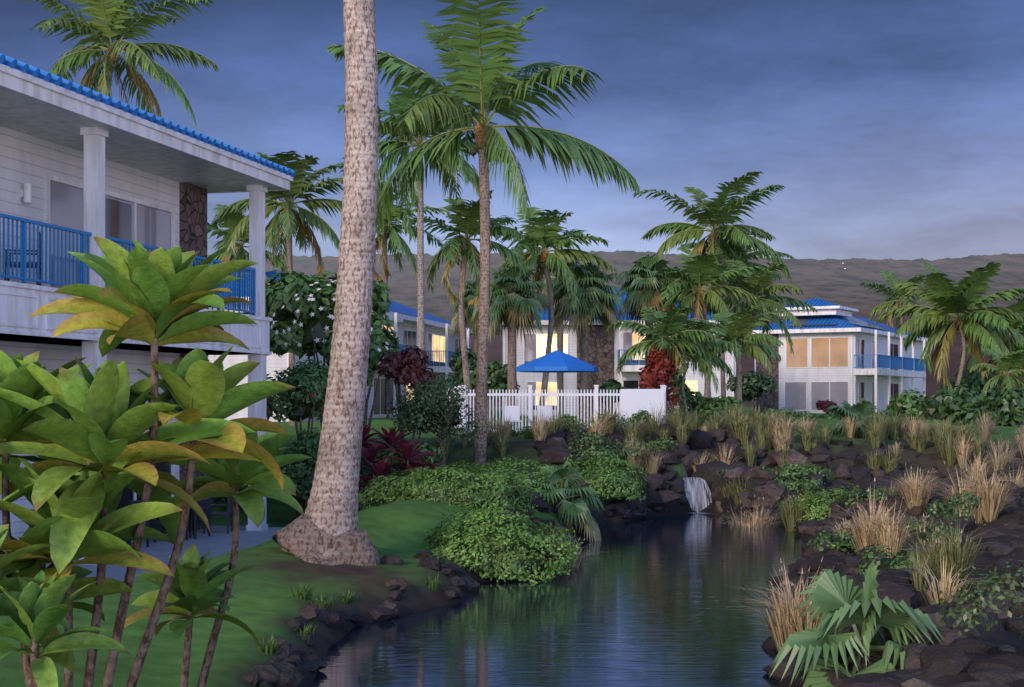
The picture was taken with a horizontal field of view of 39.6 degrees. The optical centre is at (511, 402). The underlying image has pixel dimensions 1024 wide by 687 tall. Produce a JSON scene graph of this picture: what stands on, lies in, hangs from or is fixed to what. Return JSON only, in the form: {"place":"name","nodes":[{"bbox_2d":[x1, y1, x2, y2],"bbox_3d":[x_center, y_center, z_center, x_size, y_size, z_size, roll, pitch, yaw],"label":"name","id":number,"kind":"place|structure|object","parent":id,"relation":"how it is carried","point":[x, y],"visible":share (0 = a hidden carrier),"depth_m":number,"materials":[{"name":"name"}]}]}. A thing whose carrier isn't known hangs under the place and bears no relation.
{"place":"outdoors","nodes":[
{"label":"outdoors","id":0,"kind":"place"},
{"bbox_2d":[0,63,293,564],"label":"building","id":1,"kind":"structure","parent":0,"point":[97,133],"depth_m":25.46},
{"bbox_2d":[50,180,170,287],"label":"sliding glass doors","id":2,"kind":"structure","parent":1,"relation":"attached to","point":[67,211],"depth_m":26.43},
{"bbox_2d":[0,213,255,315],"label":"balcony railing","id":3,"kind":"object","parent":1,"relation":"on","point":[23,249],"visible":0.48,"depth_m":23.36,"materials":[{"name":"blue"}]},
{"bbox_2d":[0,53,295,176],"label":"roof","id":4,"kind":"structure","parent":1,"relation":"on","point":[60,82],"depth_m":24.57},
{"bbox_2d":[179,182,206,531],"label":"lava stone wall","id":5,"kind":"structure","parent":0,"point":[192,217],"depth_m":30.66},
{"bbox_2d":[214,274,278,296],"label":"blue building tile","id":6,"kind":"object","parent":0,"point":[241,286],"visible":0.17,"depth_m":70.56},
{"bbox_2d":[208,303,385,421],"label":"building wall","id":7,"kind":"structure","parent":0,"point":[274,362],"depth_m":69.11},
{"bbox_2d":[373,312,473,417],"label":"building","id":8,"kind":"structure","parent":0,"point":[446,369],"depth_m":87.61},
{"bbox_2d":[265,270,465,327],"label":"roof","id":9,"kind":"structure","parent":8,"relation":"on","point":[399,308],"depth_m":94.57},
{"bbox_2d":[385,326,444,399],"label":"lit window","id":10,"kind":"structure","parent":8,"relation":"attached to","point":[436,343],"depth_m":95.60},
{"bbox_2d":[398,344,456,364],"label":"balcony railing","id":11,"kind":"object","parent":8,"relation":"on","point":[401,346],"visible":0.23,"depth_m":92.04,"materials":[{"name":"blue"}]},
{"bbox_2d":[390,321,466,417],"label":"building wall","id":12,"kind":"structure","parent":8,"relation":"attached to","point":[413,326],"depth_m":94.16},
{"bbox_2d":[403,334,460,403],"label":"window","id":13,"kind":"structure","parent":8,"relation":"attached to","point":[429,342],"depth_m":93.33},
{"bbox_2d":[0,406,1023,686],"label":"ground","id":14,"kind":"structure","parent":0,"point":[264,604],"depth_m":17.93,"materials":[{"name":"plant"}]},
{"bbox_2d":[0,524,130,686],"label":"ti plant","id":15,"kind":"object","parent":14,"relation":"on","point":[42,612],"depth_m":7.18,"materials":[{"name":"plant"}]},
{"bbox_2d":[0,126,178,551],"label":"building wall","id":16,"kind":"structure","parent":14,"relation":"on","point":[28,159],"depth_m":25.44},
{"bbox_2d":[18,0,217,126],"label":"palm","id":17,"kind":"object","parent":14,"relation":"on","point":[116,28],"depth_m":59.48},
{"bbox_2d":[0,236,295,686],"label":"plumeria plant","id":18,"kind":"object","parent":14,"relation":"on","point":[165,296],"depth_m":7.97,"materials":[{"name":"plant"}]},
{"bbox_2d":[46,526,283,581],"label":"path","id":19,"kind":"structure","parent":14,"relation":"on","point":[218,542],"depth_m":27.52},
{"bbox_2d":[4,232,232,546],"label":"patio chairs","id":20,"kind":"object","parent":19,"relation":"on","point":[207,505],"visible":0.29,"depth_m":28.78,"materials":[{"name":"paint"}]},
{"bbox_2d":[124,431,311,686],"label":"ti plant","id":21,"kind":"object","parent":14,"relation":"on","point":[194,589],"depth_m":9.45,"materials":[{"name":"plant"}]},
{"bbox_2d":[211,477,247,505],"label":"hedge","id":22,"kind":"object","parent":14,"relation":"on","point":[224,499],"visible":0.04,"depth_m":35.28,"materials":[{"name":"green plant"}]},
{"bbox_2d":[207,204,286,274],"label":"palm","id":23,"kind":"object","parent":14,"relation":"on","point":[231,226],"depth_m":79.51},
{"bbox_2d":[208,150,343,425],"bbox_3d":[-10.167,-4.850,62.252,6.416,12.318,7.508,0,0,-42],"label":"palm","id":24,"kind":"object","parent":14,"relation":"on","point":[301,185],"depth_m":61.64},
{"bbox_2d":[266,359,328,496],"bbox_3d":[-5.012,0.897,33.520,2.119,3.890,1.964,0,0,0],"label":"hibiscus hedge","id":25,"kind":"object","parent":14,"relation":"on","point":[302,381],"depth_m":33.07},
{"bbox_2d":[275,427,319,516],"bbox_3d":[-4.968,1.715,33.363,2.320,2.280,2.205,0,0,0],"label":"shrub","id":26,"kind":"object","parent":14,"relation":"on","point":[296,472],"depth_m":32.74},
{"bbox_2d":[209,297,402,421],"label":"building","id":27,"kind":"structure","parent":14,"relation":"on","point":[391,318],"depth_m":81.84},
{"bbox_2d":[272,0,380,565],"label":"palm","id":28,"kind":"object","parent":14,"relation":"on","point":[325,531],"visible":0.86,"depth_m":19.02,"materials":[{"name":"plant"}]},
{"bbox_2d":[265,270,399,428],"bbox_3d":[-4.920,-1.166,38.125,3.907,4.829,3.215,0,0,0],"label":"plumeria","id":29,"kind":"object","parent":14,"relation":"on","point":[284,290],"depth_m":37.64,"materials":[{"name":"plant"}]},
{"bbox_2d":[305,454,377,510],"bbox_3d":[-3.608,1.929,31.383,1.883,1.862,1.250,0,0,0],"label":"ti plant","id":30,"kind":"object","parent":14,"relation":"on","point":[361,473],"depth_m":31.07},
{"bbox_2d":[319,327,398,442],"bbox_3d":[-3.903,-0.309,37.017,2.210,3.364,1.951,0,0,0],"label":"tree","id":31,"kind":"object","parent":14,"relation":"on","point":[379,338],"depth_m":36.82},
{"bbox_2d":[359,425,384,510],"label":"ti plant","id":32,"kind":"object","parent":14,"relation":"on","point":[366,430],"depth_m":31.93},
{"bbox_2d":[360,441,394,503],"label":"ti plant","id":33,"kind":"object","parent":14,"relation":"on","point":[370,455],"depth_m":30.47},
{"bbox_2d":[359,458,404,504],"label":"ti plant","id":34,"kind":"object","parent":14,"relation":"on","point":[382,468],"visible":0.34,"depth_m":29.45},
{"bbox_2d":[326,182,450,417],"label":"palm","id":35,"kind":"object","parent":14,"relation":"on","point":[395,240],"depth_m":83.55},
{"bbox_2d":[367,427,416,466],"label":"ti plant","id":36,"kind":"object","parent":14,"relation":"on","point":[389,437],"depth_m":31.44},
{"bbox_2d":[365,441,444,478],"bbox_3d":[-2.298,1.704,30.928,1.754,1.701,1.498,0,0,0],"label":"shrub","id":37,"kind":"object","parent":14,"relation":"on","point":[424,448],"depth_m":30.51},
{"bbox_2d":[377,345,436,446],"bbox_3d":[-2.578,0.551,34.400,1.610,3.919,1.228,0,0,31],"label":"copper","id":38,"kind":"object","parent":14,"relation":"on","point":[402,367],"depth_m":34.17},
{"bbox_2d":[382,440,439,475],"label":"ti plant","id":39,"kind":"object","parent":14,"relation":"on","point":[408,453],"depth_m":29.98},
{"bbox_2d":[335,75,508,429],"bbox_3d":[-3.320,-5.149,52.100,6.753,12.919,5.960,0,0,0],"label":"royal palm","id":40,"kind":"object","parent":14,"relation":"on","point":[395,148],"depth_m":51.74,"materials":[{"name":"plant"}]},
{"bbox_2d":[387,373,487,468],"bbox_3d":[-1.700,0.842,32.025,2.308,3.010,2.840,0,0,0],"label":"round bush","id":41,"kind":"object","parent":14,"relation":"on","point":[427,408],"depth_m":31.61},
{"bbox_2d":[448,348,476,410],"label":"shrub","id":42,"kind":"object","parent":14,"relation":"on","point":[455,364],"depth_m":79.57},
{"bbox_2d":[400,190,527,425],"bbox_3d":[-1.918,-3.731,58.129,5.147,9.963,5.352,0,0,0],"label":"palm tree","id":43,"kind":"object","parent":14,"relation":"on","point":[469,224],"depth_m":57.69,"materials":[{"name":"plant"}]},
{"bbox_2d":[448,278,501,412],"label":"fan palm","id":44,"kind":"object","parent":14,"relation":"on","point":[470,288],"depth_m":81.30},
{"bbox_2d":[325,0,639,471],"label":"palm tree","id":45,"kind":"object","parent":14,"relation":"on","point":[485,96],"depth_m":34.59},
{"bbox_2d":[469,360,520,421],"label":"shrub","id":46,"kind":"object","parent":14,"relation":"on","point":[497,377],"depth_m":65.15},
{"bbox_2d":[470,260,549,423],"bbox_3d":[-0.044,-2.609,63.949,3.667,7.771,3.456,0,0,0],"label":"fan palm","id":47,"kind":"object","parent":14,"relation":"on","point":[529,303],"depth_m":63.46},
{"bbox_2d":[504,406,552,429],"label":"lounge chairs","id":48,"kind":"object","parent":14,"relation":"on","point":[518,414],"visible":0.23,"depth_m":48.70,"materials":[{"name":"paint"}]},
{"bbox_2d":[490,207,616,422],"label":"palm","id":49,"kind":"object","parent":14,"relation":"on","point":[542,234],"depth_m":65.76,"materials":[{"name":"plant"}]},
{"bbox_2d":[530,256,580,415],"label":"fan palm","id":50,"kind":"object","parent":14,"relation":"on","point":[560,348],"depth_m":87.80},
{"bbox_2d":[447,385,671,432],"bbox_3d":[1.907,0.245,51.500,9.092,1.630,11.169,0,0,0],"label":"pool fence","id":51,"kind":"object","parent":14,"relation":"on","point":[632,401],"visible":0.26,"depth_m":45.98,"materials":[{"name":"paint"}]},
{"bbox_2d":[558,414,586,432],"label":"shrub","id":52,"kind":"object","parent":14,"relation":"on","point":[567,418],"depth_m":42.94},
{"bbox_2d":[546,262,624,422],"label":"fan palm","id":53,"kind":"object","parent":14,"relation":"on","point":[592,279],"depth_m":67.35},
{"bbox_2d":[564,445,624,465],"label":"ground cover plant","id":54,"kind":"object","parent":14,"relation":"on","point":[589,452],"visible":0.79,"depth_m":32.32,"materials":[{"name":"green plant"}]},
{"bbox_2d":[567,431,623,450],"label":"ground cover plant","id":55,"kind":"object","parent":14,"relation":"on","point":[589,438],"visible":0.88,"depth_m":34.29,"materials":[{"name":"green plant"}]},
{"bbox_2d":[358,454,847,582],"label":"ground cover plants","id":56,"kind":"object","parent":14,"relation":"on","point":[510,549],"visible":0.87,"depth_m":24.10,"materials":[{"name":"green plant"}]},
{"bbox_2d":[598,378,625,414],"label":"shrub","id":57,"kind":"object","parent":14,"relation":"on","point":[611,384],"depth_m":69.24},
{"bbox_2d":[595,413,633,426],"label":"shrub","id":58,"kind":"object","parent":14,"relation":"on","point":[625,422],"visible":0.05,"depth_m":43.14,"materials":[{"name":"green plant"}]},
{"bbox_2d":[598,441,651,461],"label":"ground cover plant","id":59,"kind":"object","parent":14,"relation":"on","point":[619,451],"visible":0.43,"depth_m":33.31,"materials":[{"name":"green plant"}]},
{"bbox_2d":[242,422,1023,686],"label":"lava rocks","id":60,"kind":"object","parent":14,"relation":"on","point":[926,665],"visible":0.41,"depth_m":20.18,"materials":[{"name":"stone"}]},
{"bbox_2d":[808,524,861,553],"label":"ground cover plant","id":61,"kind":"object","parent":60,"relation":"on","point":[837,542],"visible":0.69,"depth_m":20.90,"materials":[{"name":"green plant"}]},
{"bbox_2d":[836,483,891,505],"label":"ground cover plant","id":62,"kind":"object","parent":60,"relation":"on","point":[864,495],"visible":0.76,"depth_m":27.94,"materials":[{"name":"green plant"}]},
{"bbox_2d":[253,398,1023,654],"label":"grass tufts","id":63,"kind":"object","parent":14,"relation":"on","point":[946,563],"visible":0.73,"depth_m":32.83,"materials":[{"name":"plant"}]},
{"bbox_2d":[626,409,655,423],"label":"shrub","id":64,"kind":"object","parent":14,"relation":"on","point":[635,417],"visible":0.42,"depth_m":43.80,"materials":[{"name":"green plant"}]},
{"bbox_2d":[614,254,683,365],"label":"fan palm","id":65,"kind":"object","parent":14,"relation":"on","point":[644,269],"depth_m":71.26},
{"bbox_2d":[622,438,677,451],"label":"ground cover plant","id":66,"kind":"object","parent":14,"relation":"on","point":[663,445],"visible":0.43,"depth_m":34.72,"materials":[{"name":"green plant"}]},
{"bbox_2d":[637,372,672,405],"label":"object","id":67,"kind":"object","parent":14,"relation":"on","point":[650,379],"depth_m":48.95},
{"bbox_2d":[638,337,677,388],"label":"red tree","id":68,"kind":"object","parent":14,"relation":"on","point":[662,365],"depth_m":49.56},
{"bbox_2d":[641,351,677,387],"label":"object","id":69,"kind":"object","parent":14,"relation":"on","point":[656,356],"visible":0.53,"depth_m":49.92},
{"bbox_2d":[606,304,720,386],"bbox_3d":[5.308,-1.099,50.007,4.011,4.702,3.357,0,0,0],"label":"palm tree","id":70,"kind":"object","parent":14,"relation":"on","point":[670,323],"depth_m":49.86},
{"bbox_2d":[655,385,683,417],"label":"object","id":71,"kind":"object","parent":14,"relation":"on","point":[670,399],"depth_m":49.49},
{"bbox_2d":[660,368,690,407],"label":"shrub","id":72,"kind":"object","parent":14,"relation":"on","point":[679,383],"depth_m":79.18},
{"bbox_2d":[638,316,743,425],"bbox_3d":[6.261,-0.973,50.799,3.820,4.500,4.100,0,0,0],"label":"palm tree","id":73,"kind":"object","parent":14,"relation":"on","point":[704,365],"depth_m":50.19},
{"bbox_2d":[669,391,742,426],"bbox_3d":[6.920,0.312,51.905,2.800,1.485,1.719,0,0,31],"label":"shrub","id":74,"kind":"object","parent":14,"relation":"on","point":[703,405],"depth_m":51.65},
{"bbox_2d":[631,171,792,397],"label":"tall palm","id":75,"kind":"object","parent":14,"relation":"on","point":[716,213],"depth_m":76.49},
{"bbox_2d":[655,246,768,420],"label":"palm","id":76,"kind":"object","parent":14,"relation":"on","point":[696,269],"depth_m":69.64,"materials":[{"name":"plant"}]},
{"bbox_2d":[684,303,783,413],"bbox_3d":[8.119,-1.192,52.907,4.100,5.002,4.170,0,0,0],"label":"palm tree","id":77,"kind":"object","parent":14,"relation":"on","point":[740,326],"depth_m":52.58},
{"bbox_2d":[677,231,793,396],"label":"palm","id":78,"kind":"object","parent":14,"relation":"on","point":[722,261],"depth_m":83.88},
{"bbox_2d":[718,465,782,480],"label":"ground cover plant","id":79,"kind":"object","parent":14,"relation":"on","point":[768,469],"visible":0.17,"depth_m":33.86,"materials":[{"name":"green plant"}]},
{"bbox_2d":[726,370,776,415],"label":"shrub","id":80,"kind":"object","parent":14,"relation":"on","point":[757,385],"depth_m":85.58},
{"bbox_2d":[701,259,816,410],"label":"palm","id":81,"kind":"object","parent":14,"relation":"on","point":[756,285],"depth_m":73.57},
{"bbox_2d":[752,407,815,419],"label":"ground cover","id":82,"kind":"object","parent":14,"relation":"on","point":[799,414],"visible":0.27,"depth_m":74.58,"materials":[{"name":"green plant"}]},
{"bbox_2d":[764,476,825,493],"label":"ground cover plant","id":83,"kind":"object","parent":14,"relation":"on","point":[793,486],"visible":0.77,"depth_m":32.43,"materials":[{"name":"green plant"}]},
{"bbox_2d":[774,461,833,480],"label":"ground cover plant","id":84,"kind":"object","parent":14,"relation":"on","point":[803,470],"visible":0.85,"depth_m":34.09,"materials":[{"name":"green plant"}]},
{"bbox_2d":[816,399,836,414],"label":"red shrub","id":85,"kind":"object","parent":14,"relation":"on","point":[823,405],"depth_m":95.61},
{"bbox_2d":[816,398,891,438],"bbox_3d":[10.126,1.135,42.037,2.430,2.570,2.162,0,0,0],"label":"palm plant","id":86,"kind":"object","parent":14,"relation":"on","point":[860,408],"depth_m":41.73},
{"bbox_2d":[770,561,943,686],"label":"fan palm seedling","id":87,"kind":"object","parent":14,"relation":"on","point":[848,602],"depth_m":12.09,"materials":[{"name":"plant"}]},
{"bbox_2d":[857,544,923,574],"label":"shrub","id":88,"kind":"object","parent":14,"relation":"on","point":[889,562],"visible":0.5,"depth_m":17.46,"materials":[{"name":"green plant"}]},
{"bbox_2d":[860,270,924,326],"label":"palm","id":89,"kind":"object","parent":14,"relation":"on","point":[890,302],"depth_m":119.86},
{"bbox_2d":[886,402,929,416],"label":"bush","id":90,"kind":"object","parent":14,"relation":"on","point":[898,414],"visible":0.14,"depth_m":86.91,"materials":[{"name":"green plant"}]},
{"bbox_2d":[900,517,960,540],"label":"shrub","id":91,"kind":"object","parent":14,"relation":"on","point":[928,532],"visible":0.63,"depth_m":21.97,"materials":[{"name":"green plant"}]},
{"bbox_2d":[886,388,987,419],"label":"bush","id":92,"kind":"object","parent":14,"relation":"on","point":[905,403],"depth_m":74.75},
{"bbox_2d":[874,262,1023,389],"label":"palm","id":93,"kind":"object","parent":14,"relation":"on","point":[963,297],"depth_m":85.14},
{"bbox_2d":[924,487,981,521],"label":"shrub","id":94,"kind":"object","parent":14,"relation":"on","point":[950,508],"visible":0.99,"depth_m":18.87,"materials":[{"name":"green plant"}]},
{"bbox_2d":[937,369,1008,398],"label":"bush","id":95,"kind":"object","parent":14,"relation":"on","point":[976,381],"visible":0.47,"depth_m":93.54,"materials":[{"name":"green plant"}]},
{"bbox_2d":[932,554,1023,638],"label":"weed foliage","id":96,"kind":"object","parent":14,"relation":"on","point":[990,580],"visible":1,"depth_m":11.39,"materials":[{"name":"green plant"}]},
{"bbox_2d":[932,383,1023,426],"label":"bush","id":97,"kind":"object","parent":14,"relation":"on","point":[1004,405],"depth_m":59.26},
{"bbox_2d":[948,297,1023,388],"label":"palm","id":98,"kind":"object","parent":14,"relation":"on","point":[1018,307],"depth_m":95.40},
{"bbox_2d":[967,348,1023,400],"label":"palm","id":99,"kind":"object","parent":14,"relation":"on","point":[1013,361],"depth_m":69.81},
{"bbox_2d":[0,0,1023,260],"label":"sky","id":100,"kind":"structure","parent":0,"point":[892,129],"materials":[{"name":"blue"}]},
{"bbox_2d":[516,350,598,372],"bbox_3d":[1.664,-1.532,52.000,3.038,0.810,3.038,0,0,0],"label":"patio umbrella","id":101,"kind":"object","parent":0,"point":[555,361],"visible":1,"depth_m":51.12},
{"bbox_2d":[311,513,807,686],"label":"pond water","id":102,"kind":"structure","parent":0,"point":[643,602],"depth_m":16.59,"materials":[{"name":"blue liquid"}]},
{"bbox_2d":[684,457,747,494],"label":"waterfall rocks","id":103,"kind":"object","parent":102,"relation":"on","point":[705,471],"visible":0.11,"depth_m":34.24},
{"bbox_2d":[523,460,605,541],"bbox_3d":[0.907,2.112,26.968,1.792,2.091,1.701,0,0,0],"label":"palm plant","id":104,"kind":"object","parent":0,"point":[565,475],"depth_m":26.64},
{"bbox_2d":[577,325,613,415],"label":"lava stone wall","id":105,"kind":"structure","parent":0,"point":[601,350],"depth_m":91.94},
{"bbox_2d":[493,320,735,416],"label":"building","id":106,"kind":"structure","parent":0,"point":[630,368],"depth_m":91.95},
{"bbox_2d":[536,334,567,357],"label":"window","id":107,"kind":"structure","parent":106,"relation":"attached to","point":[542,344],"depth_m":91.98,"materials":[{"name":"beige"}]},
{"bbox_2d":[524,333,631,404],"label":"window","id":108,"kind":"structure","parent":106,"relation":"attached to","point":[530,351],"depth_m":91.97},
{"bbox_2d":[536,333,697,404],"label":"window","id":109,"kind":"structure","parent":106,"relation":"attached to","point":[692,385],"depth_m":91.98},
{"bbox_2d":[503,325,734,415],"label":"building wall","id":110,"kind":"structure","parent":106,"relation":"attached to","point":[570,381],"depth_m":92.00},
{"bbox_2d":[534,289,712,319],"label":"roof","id":111,"kind":"structure","parent":106,"relation":"on","point":[546,314],"depth_m":92.80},
{"bbox_2d":[617,350,644,363],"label":"balcony railing","id":112,"kind":"object","parent":106,"relation":"on","point":[632,359],"visible":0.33,"depth_m":90.53,"materials":[{"name":"blue"}]},
{"bbox_2d":[207,250,1023,406],"bbox_3d":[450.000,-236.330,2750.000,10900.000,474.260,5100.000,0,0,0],"label":"hillside","id":113,"kind":"structure","parent":0,"point":[837,281],"depth_m":3411.97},
{"bbox_2d":[683,477,711,513],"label":"waterfall","id":114,"kind":"structure","parent":0,"point":[694,490],"depth_m":33.88,"materials":[{"name":"white liquid"}]},
{"bbox_2d":[754,334,778,412],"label":"lava stone wall","id":115,"kind":"structure","parent":0,"point":[765,400],"depth_m":105.05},
{"bbox_2d":[751,306,927,412],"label":"building","id":116,"kind":"structure","parent":0,"point":[844,311],"depth_m":104.04,"materials":[{"name":"paint"}]},
{"bbox_2d":[785,382,847,409],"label":"window","id":117,"kind":"structure","parent":116,"relation":"attached to","point":[795,395],"depth_m":103.42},
{"bbox_2d":[786,337,847,366],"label":"window","id":118,"kind":"structure","parent":116,"relation":"attached to","point":[838,352],"depth_m":103.20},
{"bbox_2d":[752,298,920,336],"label":"roof","id":119,"kind":"structure","parent":116,"relation":"on","point":[841,322],"depth_m":105.03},
{"bbox_2d":[789,317,885,329],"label":"building solar panel","id":120,"kind":"object","parent":119,"relation":"on","point":[852,320],"visible":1,"depth_m":105.79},
{"bbox_2d":[779,332,922,412],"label":"building wall","id":121,"kind":"structure","parent":116,"relation":"attached to","point":[809,374],"depth_m":104.61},
{"bbox_2d":[854,354,925,371],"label":"balcony railing","id":122,"kind":"object","parent":116,"relation":"on","point":[902,363],"visible":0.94,"depth_m":106.09,"materials":[{"name":"blue"}]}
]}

